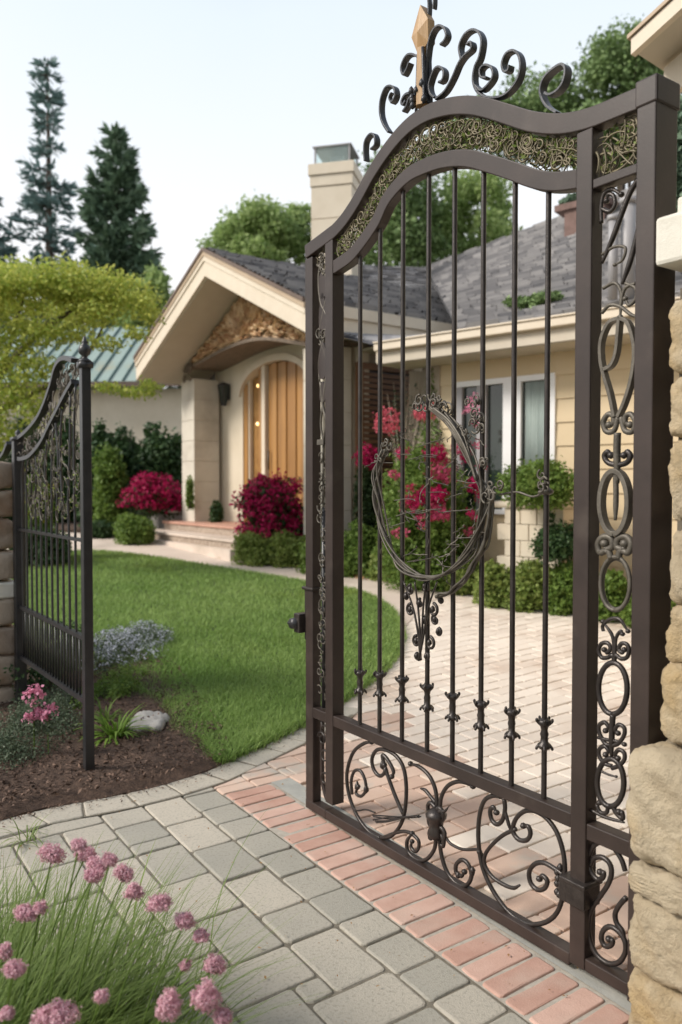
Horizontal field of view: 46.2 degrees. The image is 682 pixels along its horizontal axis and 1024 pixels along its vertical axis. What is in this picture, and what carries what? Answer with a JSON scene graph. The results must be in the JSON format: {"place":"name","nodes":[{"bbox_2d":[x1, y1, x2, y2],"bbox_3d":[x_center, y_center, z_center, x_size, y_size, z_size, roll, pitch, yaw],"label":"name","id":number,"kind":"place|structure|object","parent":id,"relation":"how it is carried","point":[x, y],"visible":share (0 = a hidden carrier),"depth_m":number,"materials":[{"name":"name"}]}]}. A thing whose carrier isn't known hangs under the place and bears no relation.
{"place":"outdoors","nodes":[
{"label":"outdoors","id":0,"kind":"place"},
{"bbox_2d":[54,521,79,532],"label":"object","id":1,"kind":"object","parent":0,"point":[66,527],"visible":0.02,"depth_m":17.19,"materials":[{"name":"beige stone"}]},
{"bbox_2d":[5,416,42,491],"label":"shrub","id":2,"kind":"object","parent":1,"relation":"on","point":[23,428],"visible":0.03,"depth_m":18.76,"materials":[{"name":"green plant"}]},
{"bbox_2d":[38,415,79,522],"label":"shrub","id":3,"kind":"object","parent":1,"relation":"on","point":[65,436],"visible":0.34,"depth_m":18.15,"materials":[{"name":"green plant"}]},
{"bbox_2d":[72,418,119,528],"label":"shrub","id":4,"kind":"object","parent":1,"relation":"on","point":[100,435],"visible":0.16,"depth_m":16.84,"materials":[{"name":"green plant"}]},
{"bbox_2d":[109,423,141,520],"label":"shrub","id":5,"kind":"object","parent":1,"relation":"on","point":[126,446],"visible":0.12,"depth_m":17.85,"materials":[{"name":"green plant"}]},
{"bbox_2d":[8,549,409,766],"bbox_3d":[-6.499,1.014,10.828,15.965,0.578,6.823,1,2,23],"label":"lawn","id":6,"kind":"structure","parent":0,"point":[248,580],"depth_m":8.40,"materials":[{"name":"green plant"}]},
{"bbox_2d":[6,525,71,567],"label":"shrub","id":7,"kind":"object","parent":6,"relation":"on","point":[54,548],"visible":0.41,"depth_m":11.83,"materials":[{"name":"green plant"}]},
{"bbox_2d":[0,640,229,820],"bbox_3d":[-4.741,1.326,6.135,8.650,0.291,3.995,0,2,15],"label":"mulch bed","id":8,"kind":"object","parent":6,"relation":"on","point":[21,807],"visible":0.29,"depth_m":4.50,"materials":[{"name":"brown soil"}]},
{"bbox_2d":[0,461,14,703],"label":"stone pillar","id":9,"kind":"structure","parent":8,"relation":"on","point":[6,611],"depth_m":5.59,"materials":[{"name":"grey stone"}]},
{"bbox_2d":[0,336,94,770],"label":"side gate","id":10,"kind":"structure","parent":9,"relation":"attached to","point":[27,629],"depth_m":4.79,"materials":[{"name":"black metal"}]},
{"bbox_2d":[21,701,42,741],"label":"pink flower","id":11,"kind":"object","parent":8,"relation":"on","point":[34,719],"visible":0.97,"depth_m":4.57,"materials":[{"name":"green plant"}]},
{"bbox_2d":[21,683,46,746],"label":"pink flower","id":12,"kind":"object","parent":8,"relation":"on","point":[34,691],"visible":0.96,"depth_m":4.58,"materials":[{"name":"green plant"}]},
{"bbox_2d":[0,695,82,775],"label":"grey green plant","id":13,"kind":"object","parent":8,"relation":"on","point":[6,735],"visible":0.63,"depth_m":4.76,"materials":[{"name":"green plant"}]},
{"bbox_2d":[7,682,75,730],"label":"flowering plant","id":14,"kind":"object","parent":8,"relation":"on","point":[22,709],"visible":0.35,"depth_m":5.30,"materials":[{"name":"green plant"}]},
{"bbox_2d":[0,614,93,699],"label":"dark green plant","id":15,"kind":"object","parent":8,"relation":"on","point":[36,675],"visible":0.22,"depth_m":5.82,"materials":[{"name":"green plant"}]},
{"bbox_2d":[37,702,58,754],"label":"pink flower","id":16,"kind":"object","parent":8,"relation":"on","point":[46,714],"visible":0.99,"depth_m":4.58,"materials":[{"name":"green plant"}]},
{"bbox_2d":[69,661,148,711],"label":"green plant","id":17,"kind":"object","parent":8,"relation":"on","point":[122,686],"visible":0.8,"depth_m":5.85,"materials":[{"name":"green plant"}]},
{"bbox_2d":[71,702,159,746],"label":"daylily","id":18,"kind":"object","parent":8,"relation":"on","point":[110,731],"visible":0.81,"depth_m":4.92,"materials":[{"name":"green plant"}]},
{"bbox_2d":[78,619,174,676],"bbox_3d":[-1.890,1.167,7.008,0.803,0.300,1.940,0,2,0],"label":"white flower mound","id":19,"kind":"object","parent":8,"relation":"on","point":[131,639],"visible":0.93,"depth_m":6.95,"materials":[{"name":"grey plant"}]},
{"bbox_2d":[126,710,169,731],"bbox_3d":[-1.251,1.416,5.213,0.275,0.190,0.358,0,2,0],"label":"garden rock","id":20,"kind":"object","parent":8,"relation":"on","point":[157,721],"visible":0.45,"depth_m":5.15,"materials":[{"name":"grey stone"}]},
{"bbox_2d":[7,532,448,626],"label":"garden path","id":21,"kind":"structure","parent":0,"point":[167,551],"depth_m":12.03,"materials":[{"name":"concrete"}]},
{"bbox_2d":[0,787,529,1023],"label":"paved forecourt","id":22,"kind":"structure","parent":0,"point":[390,998],"depth_m":2.96,"materials":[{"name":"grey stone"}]},
{"bbox_2d":[0,958,28,1023],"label":"thrift flower","id":23,"kind":"object","parent":22,"relation":"on","point":[13,969],"visible":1,"depth_m":1.77,"materials":[{"name":"pink plant"}]},
{"bbox_2d":[5,902,39,1005],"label":"thrift flower","id":24,"kind":"object","parent":22,"relation":"on","point":[24,912],"visible":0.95,"depth_m":1.97,"materials":[{"name":"pink plant"}]},
{"bbox_2d":[20,899,47,1022],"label":"thrift flower","id":25,"kind":"object","parent":22,"relation":"on","point":[39,907],"visible":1,"depth_m":1.98,"materials":[{"name":"pink plant"}]},
{"bbox_2d":[25,840,69,1000],"bbox_3d":[-0.856,1.236,2.242,0.082,0.589,0.198,1,2,34],"label":"thrift flower","id":26,"kind":"object","parent":22,"relation":"on","point":[52,855],"visible":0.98,"depth_m":2.27,"materials":[{"name":"pink plant"}]},
{"bbox_2d":[29,997,81,1023],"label":"thrift flower","id":27,"kind":"object","parent":22,"relation":"on","point":[58,1011],"visible":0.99,"depth_m":1.78,"materials":[{"name":"pink plant"}]},
{"bbox_2d":[36,845,98,978],"bbox_3d":[-0.822,1.252,2.279,0.273,0.553,0.063,-1,2,-40],"label":"thrift flower","id":28,"kind":"object","parent":22,"relation":"on","point":[84,856],"visible":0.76,"depth_m":2.31,"materials":[{"name":"pink plant"}]},
{"bbox_2d":[47,837,89,1014],"bbox_3d":[-0.696,1.171,1.985,0.147,0.735,0.045,0,2,-5],"label":"thrift flower","id":29,"kind":"object","parent":22,"relation":"on","point":[78,845],"visible":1,"depth_m":1.97,"materials":[{"name":"pink plant"}]},
{"bbox_2d":[42,855,107,1000],"bbox_3d":[-0.765,1.245,2.195,0.261,0.574,0.061,-1,2,-28],"label":"thrift flower","id":30,"kind":"object","parent":22,"relation":"on","point":[94,862],"visible":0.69,"depth_m":2.21,"materials":[{"name":"pink plant"}]},
{"bbox_2d":[61,866,105,999],"bbox_3d":[-0.725,1.252,2.155,0.184,0.562,0.057,-1,2,-36],"label":"thrift flower","id":31,"kind":"object","parent":22,"relation":"on","point":[93,875],"visible":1,"depth_m":2.17,"materials":[{"name":"pink plant"}]},
{"bbox_2d":[72,851,118,1023],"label":"thrift flower","id":32,"kind":"object","parent":22,"relation":"on","point":[109,859],"visible":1,"depth_m":1.97,"materials":[{"name":"pink plant"}]},
{"bbox_2d":[91,988,110,1023],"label":"thrift flower","id":33,"kind":"object","parent":22,"relation":"on","point":[101,996],"visible":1,"depth_m":1.78,"materials":[{"name":"pink plant"}]},
{"bbox_2d":[78,862,134,1004],"bbox_3d":[-0.667,1.246,2.151,0.224,0.575,0.049,-1,2,-28],"label":"thrift flower","id":34,"kind":"object","parent":22,"relation":"on","point":[123,873],"visible":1,"depth_m":2.17,"materials":[{"name":"pink plant"}]},
{"bbox_2d":[94,881,145,1023],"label":"thrift flower","id":35,"kind":"object","parent":22,"relation":"on","point":[132,892],"visible":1,"depth_m":2.12,"materials":[{"name":"pink plant"}]},
{"bbox_2d":[111,891,173,1023],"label":"thrift flower","id":36,"kind":"object","parent":22,"relation":"on","point":[161,902],"visible":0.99,"depth_m":1.97,"materials":[{"name":"pink plant"}]},
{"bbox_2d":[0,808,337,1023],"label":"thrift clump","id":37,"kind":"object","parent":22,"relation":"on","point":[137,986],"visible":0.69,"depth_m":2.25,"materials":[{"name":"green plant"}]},
{"bbox_2d":[155,986,183,1023],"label":"thrift flower","id":38,"kind":"object","parent":22,"relation":"on","point":[170,1003],"visible":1,"depth_m":1.77,"materials":[{"name":"pink plant"}]},
{"bbox_2d":[142,907,196,1023],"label":"thrift flower","id":39,"kind":"object","parent":22,"relation":"on","point":[184,920],"visible":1,"depth_m":1.98,"materials":[{"name":"pink plant"}]},
{"bbox_2d":[156,927,210,1023],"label":"thrift flower","id":40,"kind":"object","parent":22,"relation":"on","point":[200,935],"visible":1,"depth_m":1.98,"materials":[{"name":"pink plant"}]},
{"bbox_2d":[154,950,227,1023],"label":"thrift flower","id":41,"kind":"object","parent":22,"relation":"on","point":[213,964],"visible":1,"depth_m":1.98,"materials":[{"name":"pink plant"}]},
{"bbox_2d":[188,976,223,1023],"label":"thrift flower","id":42,"kind":"object","parent":22,"relation":"on","point":[204,994],"visible":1,"depth_m":1.77,"materials":[{"name":"pink plant"}]},
{"bbox_2d":[212,1004,233,1023],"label":"thrift flower","id":43,"kind":"object","parent":22,"relation":"on","point":[223,1015],"visible":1,"depth_m":1.78,"materials":[{"name":"pink plant"}]},
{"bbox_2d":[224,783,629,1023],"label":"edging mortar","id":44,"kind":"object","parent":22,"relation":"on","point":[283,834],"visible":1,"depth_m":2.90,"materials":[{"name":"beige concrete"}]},
{"bbox_2d":[271,778,630,1011],"bbox_3d":[0.728,1.511,2.767,0.120,0.001,3.825,-1,2,-34],"label":"concrete threshold","id":45,"kind":"object","parent":44,"relation":"on","point":[294,788],"visible":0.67,"depth_m":2.80,"materials":[{"name":"beige concrete"}]},
{"bbox_2d":[287,0,679,1001],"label":"ornamental gate","id":46,"kind":"structure","parent":45,"relation":"on","point":[647,108],"depth_m":2.80,"materials":[{"name":"brown metal"}]},
{"bbox_2d":[226,785,628,1023],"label":"brick edging","id":47,"kind":"object","parent":22,"relation":"on","point":[582,1001],"visible":0.94,"depth_m":2.95,"materials":[{"name":"brick"}]},
{"bbox_2d":[0,0,681,388],"label":"sky","id":48,"kind":"structure","parent":0,"point":[220,101],"materials":[{"name":"white"}]},
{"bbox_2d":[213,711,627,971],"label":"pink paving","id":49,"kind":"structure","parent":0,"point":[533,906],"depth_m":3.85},
{"bbox_2d":[344,594,630,900],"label":"driveway","id":50,"kind":"structure","parent":0,"point":[528,670],"depth_m":5.69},
{"bbox_2d":[0,706,357,838],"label":"bed border pavers","id":51,"kind":"object","parent":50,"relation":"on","point":[103,805],"visible":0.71,"depth_m":4.15,"materials":[{"name":"grey concrete"}]},
{"bbox_2d":[1,728,305,826],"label":"spilled mulch","id":52,"kind":"object","parent":51,"relation":"on","point":[138,788],"visible":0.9,"depth_m":4.12,"materials":[{"name":"brown wood"}]},
{"bbox_2d":[494,499,573,572],"bbox_3d":[2.387,0.472,9.549,0.940,1.247,0.700,2,2,40],"label":"stone planter","id":53,"kind":"object","parent":50,"relation":"on","point":[527,522],"visible":0.16,"depth_m":9.35,"materials":[{"name":"beige stone"}]},
{"bbox_2d":[490,454,573,514],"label":"shrub","id":54,"kind":"object","parent":53,"relation":"in","point":[561,482],"visible":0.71,"depth_m":8.69,"materials":[{"name":"green plant"}]},
{"bbox_2d":[528,509,572,569],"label":"shrub","id":55,"kind":"object","parent":53,"relation":"in","point":[560,542],"visible":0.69,"depth_m":8.71,"materials":[{"name":"green plant"}]},
{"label":"house bed","id":56,"kind":"structure","parent":0,"visible":0},
{"bbox_2d":[229,467,303,545],"bbox_3d":[-1.078,-0.033,12.601,1.228,1.346,1.141,1,2,23],"label":"azalea","id":57,"kind":"object","parent":56,"relation":"on","point":[269,505],"visible":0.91,"depth_m":12.35,"materials":[{"name":"red plant"}]},
{"bbox_2d":[344,519,377,577],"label":"shrub","id":58,"kind":"object","parent":56,"relation":"on","point":[369,540],"visible":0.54,"depth_m":11.09,"materials":[{"name":"green plant"}]},
{"bbox_2d":[351,441,383,537],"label":"azalea","id":59,"kind":"object","parent":56,"relation":"on","point":[369,519],"visible":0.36,"depth_m":11.47,"materials":[{"name":"red plant"}]},
{"bbox_2d":[384,369,425,494],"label":"flowering shrub","id":60,"kind":"object","parent":56,"relation":"on","point":[413,425],"visible":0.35,"depth_m":11.20,"materials":[{"name":"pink plant"}]},
{"bbox_2d":[368,392,487,592],"bbox_3d":[1.117,-0.141,10.146,1.547,2.607,1.639,0,2,0],"label":"rhododendron","id":61,"kind":"object","parent":56,"relation":"on","point":[440,523],"visible":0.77,"depth_m":9.95,"materials":[{"name":"green plant"}]},
{"bbox_2d":[412,368,447,449],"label":"flowering shrub","id":62,"kind":"object","parent":56,"relation":"on","point":[423,431],"visible":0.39,"depth_m":10.79,"materials":[{"name":"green plant"}]},
{"bbox_2d":[676,93,681,212],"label":"evergreen tree","id":63,"kind":"object","parent":56,"relation":"on","point":[679,159],"visible":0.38,"depth_m":10.78,"materials":[{"name":"green plant"}]},
{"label":"ground","id":64,"kind":"structure","parent":0,"visible":0},
{"bbox_2d":[0,197,33,388],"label":"fir tree","id":65,"kind":"object","parent":64,"relation":"on","point":[7,250],"visible":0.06,"depth_m":39.99,"materials":[{"name":"green plant"}]},
{"bbox_2d":[25,470,55,532],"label":"shrub","id":66,"kind":"object","parent":64,"relation":"on","point":[43,521],"visible":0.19,"depth_m":12.39,"materials":[{"name":"green plant"}]},
{"bbox_2d":[0,55,84,389],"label":"spruce tree","id":67,"kind":"object","parent":64,"relation":"on","point":[35,202],"visible":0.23,"depth_m":41.14,"materials":[{"name":"green plant"}]},
{"bbox_2d":[0,248,166,450],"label":"maple tree","id":68,"kind":"object","parent":64,"relation":"on","point":[82,297],"visible":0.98,"depth_m":10.85,"materials":[{"name":"green plant"}]},
{"bbox_2d":[0,326,181,490],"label":"outbuilding","id":69,"kind":"structure","parent":64,"relation":"on","point":[127,412],"depth_m":21.56,"materials":[{"name":"paint"}]},
{"bbox_2d":[92,518,115,538],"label":"shrub","id":70,"kind":"object","parent":64,"relation":"on","point":[101,528],"visible":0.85,"depth_m":15.39,"materials":[{"name":"green plant"}]},
{"bbox_2d":[92,442,129,531],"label":"shrub","id":71,"kind":"object","parent":64,"relation":"on","point":[111,476],"visible":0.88,"depth_m":16.04,"materials":[{"name":"green plant"}]},
{"bbox_2d":[54,120,181,388],"bbox_3d":[-10.850,-9.434,37.663,6.868,17.851,6.616,-1,2,-24],"label":"fir tree","id":72,"kind":"object","parent":64,"relation":"on","point":[117,196],"visible":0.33,"depth_m":36.93,"materials":[{"name":"green plant"}]},
{"bbox_2d":[111,512,156,545],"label":"shrub","id":73,"kind":"object","parent":64,"relation":"on","point":[136,529],"visible":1,"depth_m":14.45,"materials":[{"name":"green plant"}]},
{"bbox_2d":[111,260,173,328],"bbox_3d":[-6.583,-4.365,26.816,2.278,8.222,1.637,-1,2,-24],"label":"leafy tree","id":74,"kind":"object","parent":64,"relation":"on","point":[155,277],"visible":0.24,"depth_m":26.41,"materials":[{"name":"green plant"}]},
{"bbox_2d":[140,509,181,528],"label":"planter wall","id":75,"kind":"structure","parent":64,"relation":"on","point":[158,523],"depth_m":16.42,"materials":[{"name":"stone"}]},
{"bbox_2d":[115,470,181,519],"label":"azalea","id":76,"kind":"object","parent":75,"relation":"on","point":[150,494],"visible":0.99,"depth_m":15.71,"materials":[{"name":"red plant"}]},
{"bbox_2d":[125,421,181,516],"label":"shrub","id":77,"kind":"object","parent":75,"relation":"in","point":[158,453],"visible":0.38,"depth_m":17.34,"materials":[{"name":"green plant"}]},
{"bbox_2d":[153,520,298,561],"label":"entrance steps","id":78,"kind":"structure","parent":64,"relation":"on","point":[210,539],"depth_m":13.94,"materials":[{"name":"stone"}]},
{"bbox_2d":[208,499,224,522],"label":"shrub","id":79,"kind":"object","parent":78,"relation":"on","point":[216,514],"visible":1,"depth_m":14.95,"materials":[{"name":"green plant"}]},
{"bbox_2d":[194,188,310,265],"bbox_3d":[-3.134,-5.964,30.241,3.999,11.210,4.773,-2,3,-45],"label":"leafy tree","id":80,"kind":"object","parent":64,"relation":"on","point":[268,231],"visible":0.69,"depth_m":28.75,"materials":[{"name":"green plant"}]},
{"bbox_2d":[230,529,274,566],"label":"shrub","id":81,"kind":"object","parent":64,"relation":"on","point":[250,547],"visible":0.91,"depth_m":12.07,"materials":[{"name":"green plant"}]},
{"bbox_2d":[262,528,305,567],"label":"shrub","id":82,"kind":"object","parent":64,"relation":"on","point":[284,547],"visible":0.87,"depth_m":11.89,"materials":[{"name":"green plant"}]},
{"bbox_2d":[285,201,310,264],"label":"leafy tree","id":83,"kind":"object","parent":64,"relation":"on","point":[305,208],"visible":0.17,"depth_m":30.47,"materials":[{"name":"green plant"}]},
{"bbox_2d":[365,539,409,582],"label":"shrub","id":84,"kind":"object","parent":64,"relation":"on","point":[373,559],"visible":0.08,"depth_m":10.74,"materials":[{"name":"green plant"}]},
{"bbox_2d":[133,143,681,584],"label":"house","id":85,"kind":"structure","parent":64,"relation":"on","point":[235,322],"depth_m":12.34,"materials":[{"name":"paint"}]},
{"bbox_2d":[185,475,194,510],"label":"shrub","id":86,"kind":"object","parent":85,"relation":"on","point":[189,495],"visible":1,"depth_m":15.17,"materials":[{"name":"green plant"}]},
{"bbox_2d":[217,382,229,405],"bbox_3d":[-2.234,-2.262,15.330,0.177,0.450,0.213,2,3,45],"label":"wall lantern","id":87,"kind":"object","parent":85,"relation":"attached to","point":[224,391],"depth_m":15.29,"materials":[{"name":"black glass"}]},
{"bbox_2d":[268,361,303,510],"bbox_3d":[-0.925,-1.199,13.840,0.118,2.860,1.288,-1,2,-36],"label":"door","id":88,"kind":"structure","parent":85,"relation":"in","point":[285,451],"depth_m":13.86,"materials":[{"name":"brown wood"}]},
{"bbox_2d":[456,372,555,513],"bbox_3d":[2.067,-0.838,10.183,1.429,1.730,0.110,2,2,40],"label":"window","id":89,"kind":"structure","parent":85,"relation":"in","point":[530,388],"depth_m":10.12,"materials":[{"name":"white glass"}]},
{"bbox_2d":[501,289,564,310],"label":"creeper","id":90,"kind":"object","parent":85,"relation":"on","point":[534,299],"visible":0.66,"depth_m":9.61,"materials":[{"name":"green plant"}]},
{"bbox_2d":[358,140,466,266],"bbox_3d":[1.838,-6.957,29.683,5.573,13.234,6.036,0,2,0],"label":"leafy tree","id":91,"kind":"object","parent":64,"relation":"on","point":[416,199],"visible":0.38,"depth_m":28.40,"materials":[{"name":"green plant"}]},
{"bbox_2d":[406,542,450,590],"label":"shrub","id":92,"kind":"object","parent":64,"relation":"on","point":[441,580],"visible":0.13,"depth_m":10.10,"materials":[{"name":"green plant"}]},
{"bbox_2d":[441,556,485,595],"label":"shrub","id":93,"kind":"object","parent":64,"relation":"on","point":[466,588],"visible":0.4,"depth_m":9.79,"materials":[{"name":"green plant"}]},
{"bbox_2d":[431,169,523,260],"bbox_3d":[4.940,-6.907,30.750,4.021,13.061,4.312,0,2,0],"label":"leafy tree","id":94,"kind":"object","parent":64,"relation":"on","point":[498,215],"visible":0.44,"depth_m":29.97,"materials":[{"name":"green plant"}]},
{"bbox_2d":[470,558,518,608],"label":"shrub","id":95,"kind":"object","parent":64,"relation":"on","point":[496,575],"visible":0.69,"depth_m":9.09,"materials":[{"name":"green plant"}]},
{"bbox_2d":[500,557,555,612],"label":"shrub","id":96,"kind":"object","parent":64,"relation":"on","point":[529,583],"visible":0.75,"depth_m":8.87,"materials":[{"name":"green plant"}]},
{"bbox_2d":[459,61,615,169],"bbox_3d":[6.169,-7.101,25.707,5.089,13.774,4.976,0,2,0],"label":"oak tree","id":97,"kind":"object","parent":64,"relation":"on","point":[563,102],"visible":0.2,"depth_m":24.24,"materials":[{"name":"green plant"}]},
{"bbox_2d":[540,560,572,616],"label":"shrub","id":98,"kind":"object","parent":64,"relation":"on","point":[560,595],"visible":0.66,"depth_m":8.70,"materials":[{"name":"green plant"}]},
{"bbox_2d":[560,92,636,191],"bbox_3d":[7.447,-5.504,21.917,3.448,11.053,3.281,0,2,0],"label":"oak tree","id":99,"kind":"object","parent":64,"relation":"on","point":[605,132],"visible":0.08,"depth_m":21.31,"materials":[{"name":"green plant"}]},
{"bbox_2d":[598,568,631,622],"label":"shrub","id":100,"kind":"object","parent":64,"relation":"on","point":[615,588],"visible":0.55,"depth_m":8.35,"materials":[{"name":"green plant"}]},
{"bbox_2d":[570,13,663,190],"bbox_3d":[8.370,-7.428,23.709,2.986,14.545,2.943,1,2,24],"label":"oak tree","id":101,"kind":"object","parent":64,"relation":"on","point":[618,66],"visible":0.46,"depth_m":22.93,"materials":[{"name":"green plant"}]},
{"bbox_2d":[619,593,675,627],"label":"shrub","id":102,"kind":"object","parent":64,"relation":"on","point":[627,614],"visible":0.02,"depth_m":8.13,"materials":[{"name":"green plant"}]},
{"bbox_2d":[626,197,681,1023],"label":"stone pillar","id":103,"kind":"structure","parent":64,"relation":"on","point":[654,814],"depth_m":2.25,"materials":[{"name":"stone"}]},
{"bbox_2d":[627,0,681,92],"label":"guest house","id":104,"kind":"structure","parent":64,"relation":"on","point":[654,36],"depth_m":5.05,"materials":[{"name":"beige paint"}]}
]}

